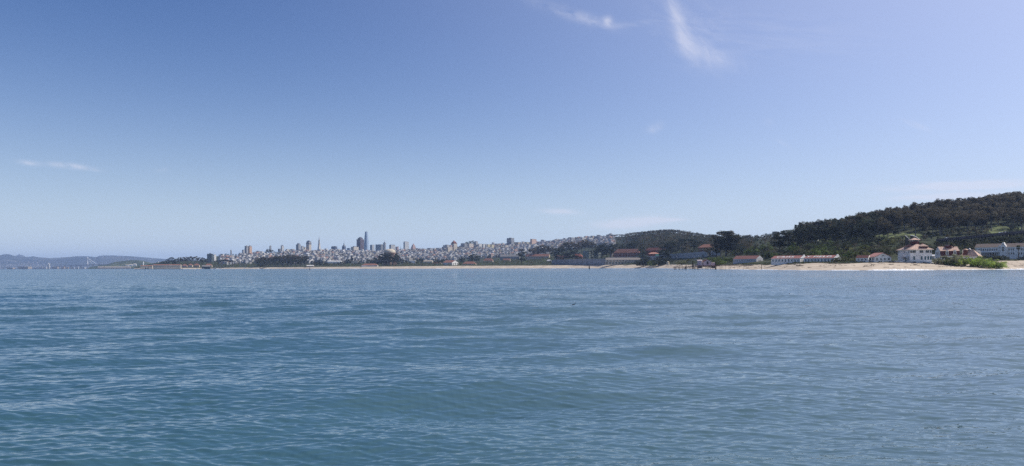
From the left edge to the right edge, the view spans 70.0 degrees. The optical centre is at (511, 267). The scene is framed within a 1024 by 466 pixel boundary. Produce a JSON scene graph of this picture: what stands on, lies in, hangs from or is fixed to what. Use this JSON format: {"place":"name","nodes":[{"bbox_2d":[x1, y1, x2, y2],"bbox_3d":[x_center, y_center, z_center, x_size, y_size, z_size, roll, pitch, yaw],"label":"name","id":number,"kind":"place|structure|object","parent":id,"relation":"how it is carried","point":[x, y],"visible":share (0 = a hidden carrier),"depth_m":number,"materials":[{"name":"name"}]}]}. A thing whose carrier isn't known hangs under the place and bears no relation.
{"place":"outdoors","nodes":[
{"label":"outdoors","id":0,"kind":"place"},
{"bbox_2d":[88,260,152,268],"bbox_3d":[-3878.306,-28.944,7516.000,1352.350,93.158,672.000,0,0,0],"label":"island terrain","id":1,"kind":"structure","parent":0,"point":[124,263],"depth_m":7483.33,"materials":[{"name":"green plant"}]},
{"bbox_2d":[0,254,258,268],"bbox_3d":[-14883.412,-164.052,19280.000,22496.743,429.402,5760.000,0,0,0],"label":"hills","id":2,"kind":"structure","parent":0,"point":[56,262],"depth_m":18971.38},
{"bbox_2d":[0,256,158,268],"bbox_3d":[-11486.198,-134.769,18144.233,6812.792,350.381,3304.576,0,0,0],"label":"distant houses","id":3,"kind":"structure","parent":2,"relation":"on","point":[50,266],"depth_m":18042.31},
{"bbox_2d":[364,231,368,249],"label":"glass tower","id":4,"kind":"structure","parent":0,"point":[366,244],"depth_m":6290.29,"materials":[{"name":"blue glass"}]},
{"bbox_2d":[0,268,1023,465],"bbox_3d":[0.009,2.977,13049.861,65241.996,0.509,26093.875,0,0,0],"label":"sea water","id":5,"kind":"structure","parent":0,"point":[424,367],"depth_m":22.04,"materials":[{"name":"blue liquid"}]},
{"bbox_2d":[98,267,130,268],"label":"breakwater","id":6,"kind":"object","parent":5,"relation":"in","point":[114,267],"depth_m":7123.59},
{"bbox_2d":[436,268,1021,269],"bbox_3d":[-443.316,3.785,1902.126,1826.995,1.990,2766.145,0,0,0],"label":"surf foam","id":7,"kind":"object","parent":5,"relation":"on","point":[895,269],"visible":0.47,"depth_m":597.70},
{"bbox_2d":[0,0,1023,266],"label":"sky","id":8,"kind":"structure","parent":0,"point":[161,129],"materials":[{"name":"blue"}]},
{"bbox_2d":[134,209,1023,267],"bbox_3d":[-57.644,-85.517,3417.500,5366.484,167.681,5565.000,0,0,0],"label":"ground","id":9,"kind":"structure","parent":0,"point":[928,241],"depth_m":1381.78,"materials":[{"name":"green plant"}]},
{"bbox_2d":[357,237,363,249],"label":"office tower","id":10,"kind":"structure","parent":9,"relation":"on","point":[360,242],"depth_m":5882.94,"materials":[{"name":"glass"}]},
{"bbox_2d":[375,244,382,250],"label":"office tower","id":11,"kind":"structure","parent":9,"relation":"on","point":[378,247],"depth_m":5689.06,"materials":[{"name":"blue glass"}]},
{"bbox_2d":[166,253,613,266],"bbox_3d":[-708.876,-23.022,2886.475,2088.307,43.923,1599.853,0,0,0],"label":"flats scrub","id":12,"kind":"object","parent":9,"relation":"on","point":[495,263],"visible":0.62,"depth_m":2883.17,"materials":[{"name":"green plant"}]},
{"bbox_2d":[383,249,396,265],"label":"domed rotunda","id":13,"kind":"structure","parent":9,"relation":"on","point":[390,251],"depth_m":2841.53,"materials":[{"name":"stone"}]},
{"bbox_2d":[218,233,616,264],"bbox_3d":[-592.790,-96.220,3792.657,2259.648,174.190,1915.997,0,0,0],"label":"town houses beyond","id":14,"kind":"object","parent":9,"relation":"on","point":[362,257],"visible":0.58,"depth_m":3974.36,"materials":[{"name":"white paint"}]},
{"bbox_2d":[224,235,614,260],"bbox_3d":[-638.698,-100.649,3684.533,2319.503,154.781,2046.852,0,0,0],"label":"town trees","id":15,"kind":"object","parent":9,"relation":"on","point":[447,251],"visible":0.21,"depth_m":3608.35,"materials":[{"name":"green plant"}]},
{"bbox_2d":[443,260,458,264],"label":"gabled hall","id":16,"kind":"structure","parent":9,"relation":"on","point":[451,262],"depth_m":2637.82,"materials":[{"name":"white paint"}]},
{"bbox_2d":[500,254,520,259],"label":"long hall","id":17,"kind":"structure","parent":9,"relation":"on","point":[513,256],"depth_m":3233.90,"materials":[{"name":"grey concrete"}]},
{"bbox_2d":[516,249,526,262],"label":"cypress","id":18,"kind":"object","parent":9,"relation":"on","point":[521,257],"visible":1,"depth_m":2498.40,"materials":[{"name":"green plant"}]},
{"bbox_2d":[525,254,549,259],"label":"terrace row","id":19,"kind":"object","parent":9,"relation":"on","point":[531,256],"visible":0.88,"depth_m":2977.08,"materials":[{"name":"beige paint"}]},
{"bbox_2d":[551,259,604,264],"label":"road wall","id":20,"kind":"structure","parent":9,"relation":"on","point":[580,262],"depth_m":2191.25,"materials":[{"name":"grey concrete"}]},
{"bbox_2d":[305,259,894,266],"bbox_3d":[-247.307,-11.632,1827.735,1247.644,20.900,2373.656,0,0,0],"label":"dune scrub","id":21,"kind":"object","parent":9,"relation":"on","point":[669,263],"visible":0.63,"depth_m":978.21,"materials":[{"name":"green plant"}]},
{"bbox_2d":[595,244,606,258],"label":"cypress","id":22,"kind":"object","parent":9,"relation":"on","point":[600,250],"visible":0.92,"depth_m":2299.29,"materials":[{"name":"green plant"}]},
{"bbox_2d":[599,243,610,257],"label":"cypress","id":23,"kind":"object","parent":9,"relation":"on","point":[601,247],"visible":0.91,"depth_m":2297.43,"materials":[{"name":"green plant"}]},
{"bbox_2d":[604,244,615,255],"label":"broadleaf tree","id":24,"kind":"object","parent":9,"relation":"on","point":[611,250],"visible":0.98,"depth_m":2292.24,"materials":[{"name":"green plant"}]},
{"bbox_2d":[606,258,640,264],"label":"garage row","id":25,"kind":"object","parent":9,"relation":"on","point":[613,261],"visible":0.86,"depth_m":2035.72,"materials":[{"name":"beige paint"}]},
{"bbox_2d":[614,249,639,256],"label":"brick barracks","id":26,"kind":"structure","parent":9,"relation":"on","point":[626,252],"depth_m":2214.65,"materials":[{"name":"red tile"}]},
{"bbox_2d":[634,259,649,265],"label":"shrub","id":27,"kind":"object","parent":9,"relation":"on","point":[641,264],"visible":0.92,"depth_m":1820.24,"materials":[{"name":"green plant"}]},
{"bbox_2d":[637,247,647,257],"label":"cypress","id":28,"kind":"object","parent":9,"relation":"on","point":[642,254],"visible":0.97,"depth_m":1985.01,"materials":[{"name":"green plant"}]},
{"bbox_2d":[645,248,664,254],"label":"brick barracks","id":29,"kind":"structure","parent":9,"relation":"on","point":[649,250],"depth_m":2002.38,"materials":[{"name":"red"}]},
{"bbox_2d":[658,241,672,256],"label":"cypress","id":30,"kind":"object","parent":9,"relation":"on","point":[667,244],"visible":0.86,"depth_m":1756.04,"materials":[{"name":"green plant"}]},
{"bbox_2d":[664,241,676,253],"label":"cypress","id":31,"kind":"object","parent":9,"relation":"on","point":[673,246],"visible":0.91,"depth_m":1760.05,"materials":[{"name":"green plant"}]},
{"bbox_2d":[641,251,706,259],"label":"road wall","id":32,"kind":"structure","parent":9,"relation":"on","point":[688,255],"depth_m":1624.92,"materials":[{"name":"grey concrete"}]},
{"bbox_2d":[676,238,685,252],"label":"cypress","id":33,"kind":"object","parent":9,"relation":"on","point":[683,240],"visible":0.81,"depth_m":1799.10,"materials":[{"name":"green plant"}]},
{"bbox_2d":[698,244,712,251],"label":"brick house","id":34,"kind":"structure","parent":9,"relation":"on","point":[704,246],"depth_m":1629.13,"materials":[{"name":"red tile"}]},
{"bbox_2d":[708,230,729,256],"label":"eucalyptus","id":35,"kind":"object","parent":9,"relation":"on","point":[718,238],"visible":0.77,"depth_m":1288.03,"materials":[{"name":"green plant"}]},
{"bbox_2d":[711,257,726,264],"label":"shrub","id":36,"kind":"object","parent":9,"relation":"on","point":[718,262],"visible":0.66,"depth_m":1027.89,"materials":[{"name":"green plant"}]},
{"bbox_2d":[714,231,737,255],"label":"cypress","id":37,"kind":"object","parent":9,"relation":"on","point":[725,247],"visible":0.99,"depth_m":1268.74,"materials":[{"name":"green plant"}]},
{"bbox_2d":[724,230,740,254],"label":"eucalyptus","id":38,"kind":"object","parent":9,"relation":"on","point":[732,233],"visible":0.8,"depth_m":1272.70,"materials":[{"name":"green plant"}]},
{"bbox_2d":[727,234,743,251],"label":"cypress","id":39,"kind":"object","parent":9,"relation":"on","point":[736,240],"visible":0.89,"depth_m":1267.77,"materials":[{"name":"green plant"}]},
{"bbox_2d":[733,255,762,263],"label":"airfield shed","id":40,"kind":"structure","parent":9,"relation":"on","point":[741,259],"depth_m":954.80,"materials":[{"name":"white paint"}]},
{"bbox_2d":[744,247,758,254],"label":"shrub","id":41,"kind":"object","parent":9,"relation":"on","point":[748,251],"visible":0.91,"depth_m":1156.58,"materials":[{"name":"green plant"}]},
{"bbox_2d":[759,242,774,249],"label":"shrub","id":42,"kind":"object","parent":9,"relation":"on","point":[763,246],"visible":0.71,"depth_m":1169.24,"materials":[{"name":"green plant"}]},
{"bbox_2d":[771,230,787,249],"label":"cypress","id":43,"kind":"object","parent":9,"relation":"on","point":[779,244],"visible":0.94,"depth_m":1010.45,"materials":[{"name":"green plant"}]},
{"bbox_2d":[779,229,796,247],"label":"cypress","id":44,"kind":"object","parent":9,"relation":"on","point":[788,233],"visible":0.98,"depth_m":997.31,"materials":[{"name":"green plant"}]},
{"bbox_2d":[771,255,805,264],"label":"airfield barracks","id":45,"kind":"structure","parent":9,"relation":"on","point":[777,260],"depth_m":731.65,"materials":[{"name":"white paint"}]},
{"bbox_2d":[790,224,800,244],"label":"conifer","id":46,"kind":"object","parent":9,"relation":"on","point":[796,231],"visible":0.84,"depth_m":1008.61,"materials":[{"name":"green plant"}]},
{"bbox_2d":[794,226,808,245],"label":"cypress","id":47,"kind":"object","parent":9,"relation":"on","point":[802,230],"visible":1,"depth_m":997.47,"materials":[{"name":"green plant"}]},
{"bbox_2d":[603,229,1022,255],"bbox_3d":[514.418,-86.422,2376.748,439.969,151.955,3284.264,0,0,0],"label":"hill woodland","id":48,"kind":"object","parent":9,"relation":"on","point":[663,236],"visible":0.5,"depth_m":2121.39,"materials":[{"name":"green plant"}]},
{"bbox_2d":[805,224,820,243],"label":"cypress","id":49,"kind":"object","parent":9,"relation":"on","point":[812,227],"visible":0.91,"depth_m":1028.46,"materials":[{"name":"green plant"}]},
{"bbox_2d":[804,254,838,261],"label":"airfield barracks","id":50,"kind":"structure","parent":9,"relation":"on","point":[816,258],"depth_m":696.40,"materials":[{"name":"white paint"}]},
{"bbox_2d":[833,221,844,240],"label":"cypress","id":51,"kind":"object","parent":9,"relation":"on","point":[839,224],"visible":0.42,"depth_m":996.20,"materials":[{"name":"green plant"}]},
{"bbox_2d":[840,218,855,235],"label":"eucalyptus","id":52,"kind":"object","parent":9,"relation":"on","point":[848,221],"visible":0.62,"depth_m":1010.12,"materials":[{"name":"green plant"}]},
{"bbox_2d":[845,224,854,237],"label":"cypress","id":53,"kind":"object","parent":9,"relation":"on","point":[850,234],"visible":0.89,"depth_m":977.06,"materials":[{"name":"green plant"}]},
{"bbox_2d":[849,216,862,231],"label":"cypress","id":54,"kind":"object","parent":9,"relation":"on","point":[857,217],"visible":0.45,"depth_m":998.97,"materials":[{"name":"green plant"}]},
{"bbox_2d":[851,227,864,239],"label":"cypress","id":55,"kind":"object","parent":9,"relation":"on","point":[855,233],"visible":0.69,"depth_m":971.32,"materials":[{"name":"green plant"}]},
{"bbox_2d":[856,255,869,261],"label":"annex shed","id":56,"kind":"structure","parent":9,"relation":"on","point":[862,258],"depth_m":647.60,"materials":[{"name":"white paint"}]},
{"bbox_2d":[853,217,874,235],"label":"broadleaf tree","id":57,"kind":"object","parent":9,"relation":"on","point":[861,229],"visible":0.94,"depth_m":947.43,"materials":[{"name":"green plant"}]},
{"bbox_2d":[863,212,876,219],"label":"broadleaf tree","id":58,"kind":"object","parent":9,"relation":"on","point":[873,215],"visible":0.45,"depth_m":1113.77,"materials":[{"name":"green plant"}]},
{"bbox_2d":[869,253,890,262],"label":"gabled house","id":59,"kind":"structure","parent":9,"relation":"on","point":[878,257],"depth_m":644.41,"materials":[{"name":"white paint"}]},
{"bbox_2d":[874,218,885,238],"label":"eucalyptus","id":60,"kind":"object","parent":9,"relation":"on","point":[878,224],"visible":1,"depth_m":939.08,"materials":[{"name":"green plant"}]},
{"bbox_2d":[738,193,1023,248],"bbox_3d":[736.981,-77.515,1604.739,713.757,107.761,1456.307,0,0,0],"label":"woodland","id":61,"kind":"object","parent":9,"relation":"on","point":[770,241],"visible":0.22,"depth_m":982.60,"materials":[{"name":"green plant"}]},
{"bbox_2d":[882,212,893,223],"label":"eucalyptus","id":62,"kind":"object","parent":9,"relation":"on","point":[885,216],"visible":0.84,"depth_m":1039.96,"materials":[{"name":"green plant"}]},
{"bbox_2d":[883,221,894,238],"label":"eucalyptus","id":63,"kind":"object","parent":9,"relation":"on","point":[888,228],"visible":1,"depth_m":937.66,"materials":[{"name":"green plant"}]},
{"bbox_2d":[888,211,900,230],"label":"eucalyptus","id":64,"kind":"object","parent":9,"relation":"on","point":[894,213],"visible":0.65,"depth_m":1036.14,"materials":[{"name":"green plant"}]},
{"bbox_2d":[894,216,902,233],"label":"eucalyptus","id":65,"kind":"object","parent":9,"relation":"on","point":[897,218],"visible":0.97,"depth_m":986.81,"materials":[{"name":"green plant"}]},
{"bbox_2d":[905,235,918,244],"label":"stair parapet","id":66,"kind":"structure","parent":9,"relation":"on","point":[907,240],"depth_m":842.05,"materials":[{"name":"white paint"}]},
{"bbox_2d":[907,202,918,211],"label":"eucalyptus","id":67,"kind":"object","parent":9,"relation":"on","point":[913,204],"visible":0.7,"depth_m":1145.83,"materials":[{"name":"green plant"}]},
{"bbox_2d":[904,212,925,235],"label":"eucalyptus","id":68,"kind":"object","parent":9,"relation":"on","point":[916,220],"visible":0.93,"depth_m":954.13,"materials":[{"name":"green plant"}]},
{"bbox_2d":[898,238,933,261],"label":"station house","id":69,"kind":"structure","parent":9,"relation":"on","point":[914,250],"depth_m":635.77,"materials":[{"name":"white paint"}]},
{"bbox_2d":[920,218,929,230],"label":"eucalyptus","id":70,"kind":"object","parent":9,"relation":"on","point":[924,224],"visible":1,"depth_m":930.77,"materials":[{"name":"green plant"}]},
{"bbox_2d":[927,212,936,235],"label":"eucalyptus","id":71,"kind":"object","parent":9,"relation":"on","point":[931,218],"visible":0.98,"depth_m":948.37,"materials":[{"name":"green plant"}]},
{"bbox_2d":[934,215,947,235],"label":"eucalyptus","id":72,"kind":"object","parent":9,"relation":"on","point":[938,225],"visible":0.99,"depth_m":944.96,"materials":[{"name":"green plant"}]},
{"bbox_2d":[937,213,948,234],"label":"eucalyptus","id":73,"kind":"object","parent":9,"relation":"on","point":[943,215],"visible":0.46,"depth_m":954.00,"materials":[{"name":"green plant"}]},
{"bbox_2d":[935,245,959,259],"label":"dormered house","id":74,"kind":"structure","parent":9,"relation":"on","point":[948,250],"depth_m":667.48,"materials":[{"name":"white paint"}]},
{"bbox_2d":[944,217,956,228],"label":"eucalyptus","id":75,"kind":"object","parent":9,"relation":"on","point":[949,225],"visible":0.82,"depth_m":952.95,"materials":[{"name":"green plant"}]},
{"bbox_2d":[948,211,966,232],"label":"eucalyptus","id":76,"kind":"object","parent":9,"relation":"on","point":[960,215],"visible":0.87,"depth_m":963.30,"materials":[{"name":"green plant"}]},
{"bbox_2d":[957,239,971,248],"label":"palm","id":77,"kind":"object","parent":9,"relation":"on","point":[964,242],"visible":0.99,"depth_m":789.39,"materials":[{"name":"green plant"}]},
{"bbox_2d":[957,213,975,233],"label":"eucalyptus","id":78,"kind":"object","parent":9,"relation":"on","point":[966,223],"visible":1,"depth_m":951.56,"materials":[{"name":"green plant"}]},
{"bbox_2d":[962,197,976,205],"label":"eucalyptus","id":79,"kind":"object","parent":9,"relation":"on","point":[974,200],"visible":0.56,"depth_m":1126.96,"materials":[{"name":"green plant"}]},
{"bbox_2d":[960,248,981,259],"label":"steep roofed house","id":80,"kind":"structure","parent":9,"relation":"on","point":[973,254],"depth_m":665.53,"materials":[{"name":"white paint"}]},
{"bbox_2d":[966,203,980,213],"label":"eucalyptus","id":81,"kind":"object","parent":9,"relation":"on","point":[975,206],"visible":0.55,"depth_m":1042.89,"materials":[{"name":"green plant"}]},
{"bbox_2d":[971,212,983,232],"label":"eucalyptus","id":82,"kind":"object","parent":9,"relation":"on","point":[978,219],"visible":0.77,"depth_m":953.69,"materials":[{"name":"green plant"}]},
{"bbox_2d":[936,230,1023,241],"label":"raised road","id":83,"kind":"structure","parent":9,"relation":"on","point":[1011,233],"depth_m":864.00,"materials":[{"name":"concrete"}]},
{"bbox_2d":[977,217,987,231],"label":"eucalyptus","id":84,"kind":"object","parent":9,"relation":"on","point":[983,222],"visible":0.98,"depth_m":952.17,"materials":[{"name":"green plant"}]},
{"bbox_2d":[986,211,997,230],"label":"eucalyptus","id":85,"kind":"object","parent":9,"relation":"on","point":[993,216],"visible":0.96,"depth_m":967.95,"materials":[{"name":"green plant"}]},
{"bbox_2d":[988,195,1001,202],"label":"eucalyptus","id":86,"kind":"object","parent":9,"relation":"on","point":[991,197],"visible":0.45,"depth_m":1119.23,"materials":[{"name":"green plant"}]},
{"bbox_2d":[974,242,1023,258],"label":"long white hall","id":87,"kind":"structure","parent":9,"relation":"on","point":[1003,249],"depth_m":762.97,"materials":[{"name":"paint"}]},
{"bbox_2d":[992,207,1006,225],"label":"eucalyptus","id":88,"kind":"object","parent":9,"relation":"on","point":[999,214],"visible":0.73,"depth_m":1008.13,"materials":[{"name":"green plant"}]},
{"bbox_2d":[991,202,1009,209],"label":"eucalyptus","id":89,"kind":"object","parent":9,"relation":"on","point":[997,204],"visible":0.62,"depth_m":1060.92,"materials":[{"name":"green plant"}]},
{"bbox_2d":[989,235,1017,243],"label":"shrub","id":90,"kind":"object","parent":9,"relation":"on","point":[1000,237],"visible":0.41,"depth_m":834.74,"materials":[{"name":"green plant"}]},
{"bbox_2d":[1008,235,1023,242],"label":"tree","id":91,"kind":"object","parent":9,"relation":"on","point":[1021,239],"visible":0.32,"depth_m":835.19,"materials":[{"name":"green plant"}]},
{"bbox_2d":[1015,210,1023,230],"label":"eucalyptus","id":92,"kind":"object","parent":9,"relation":"on","point":[1017,218],"visible":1,"depth_m":964.64,"materials":[{"name":"green plant"}]},
{"bbox_2d":[134,261,1023,269],"bbox_3d":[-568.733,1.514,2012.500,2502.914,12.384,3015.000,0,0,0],"label":"beach","id":93,"kind":"structure","parent":0,"point":[920,266],"depth_m":716.66,"materials":[{"name":"beige sand"}]},
{"bbox_2d":[651,257,665,265],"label":"shrub","id":94,"kind":"object","parent":93,"relation":"on","point":[658,262],"visible":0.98,"depth_m":1657.48,"materials":[{"name":"green plant"}]},
{"bbox_2d":[682,264,753,269],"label":"timber pier","id":95,"kind":"structure","parent":93,"relation":"on","point":[718,265],"depth_m":795.55,"materials":[{"name":"brown wood"}]},
{"bbox_2d":[702,259,711,266],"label":"pier house","id":96,"kind":"structure","parent":95,"relation":"on","point":[706,262],"depth_m":800.79,"materials":[{"name":"white"}]},
{"bbox_2d":[430,263,1022,267],"bbox_3d":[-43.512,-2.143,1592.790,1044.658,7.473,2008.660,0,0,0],"label":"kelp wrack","id":97,"kind":"object","parent":93,"relation":"on","point":[801,267],"visible":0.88,"depth_m":627.82,"materials":[{"name":"brown plant"}]},
{"bbox_2d":[936,254,960,263],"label":"shrub","id":98,"kind":"object","parent":93,"relation":"on","point":[955,259],"visible":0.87,"depth_m":627.71,"materials":[{"name":"green plant"}]},
{"bbox_2d":[963,256,983,265],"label":"shrub","id":99,"kind":"object","parent":93,"relation":"on","point":[974,261],"visible":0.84,"depth_m":625.75,"materials":[{"name":"green plant"}]},
{"bbox_2d":[970,255,991,266],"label":"shrub","id":100,"kind":"object","parent":93,"relation":"on","point":[985,262],"visible":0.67,"depth_m":627.95,"materials":[{"name":"green plant"}]},
{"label":"quay","id":101,"kind":"object","parent":93,"relation":"on","visible":0},
{"bbox_2d":[140,265,152,268],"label":"pier shed","id":102,"kind":"structure","parent":101,"relation":"on","point":[146,266],"depth_m":3212.05,"materials":[{"name":"beige paint"}]},
{"bbox_2d":[153,264,180,268],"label":"pier shed","id":103,"kind":"structure","parent":101,"relation":"on","point":[166,266],"depth_m":3210.57,"materials":[{"name":"beige paint"}]},
{"bbox_2d":[583,251,593,258],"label":"grey building","id":104,"kind":"structure","parent":0,"point":[586,254],"depth_m":2456.67,"materials":[{"name":"concrete"}]},
{"bbox_2d":[875,233,922,238],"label":"lawn","id":105,"kind":"structure","parent":0,"point":[906,234],"depth_m":973.88,"materials":[{"name":"green plant"}]},
{"bbox_2d":[989,225,1009,232],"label":"lawn","id":106,"kind":"structure","parent":0,"point":[997,228],"depth_m":982.45,"materials":[{"name":"green plant"}]},
{"bbox_3d":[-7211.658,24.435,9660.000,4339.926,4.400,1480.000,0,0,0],"label":"far shore","id":107,"kind":"structure","parent":0,"visible":0},
{"bbox_2d":[32,257,106,268],"bbox_3d":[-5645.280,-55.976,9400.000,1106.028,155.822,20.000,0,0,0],"label":"suspension bridge","id":108,"kind":"structure","parent":107,"relation":"on","point":[86,259],"depth_m":9393.00,"materials":[{"name":"grey metal"}]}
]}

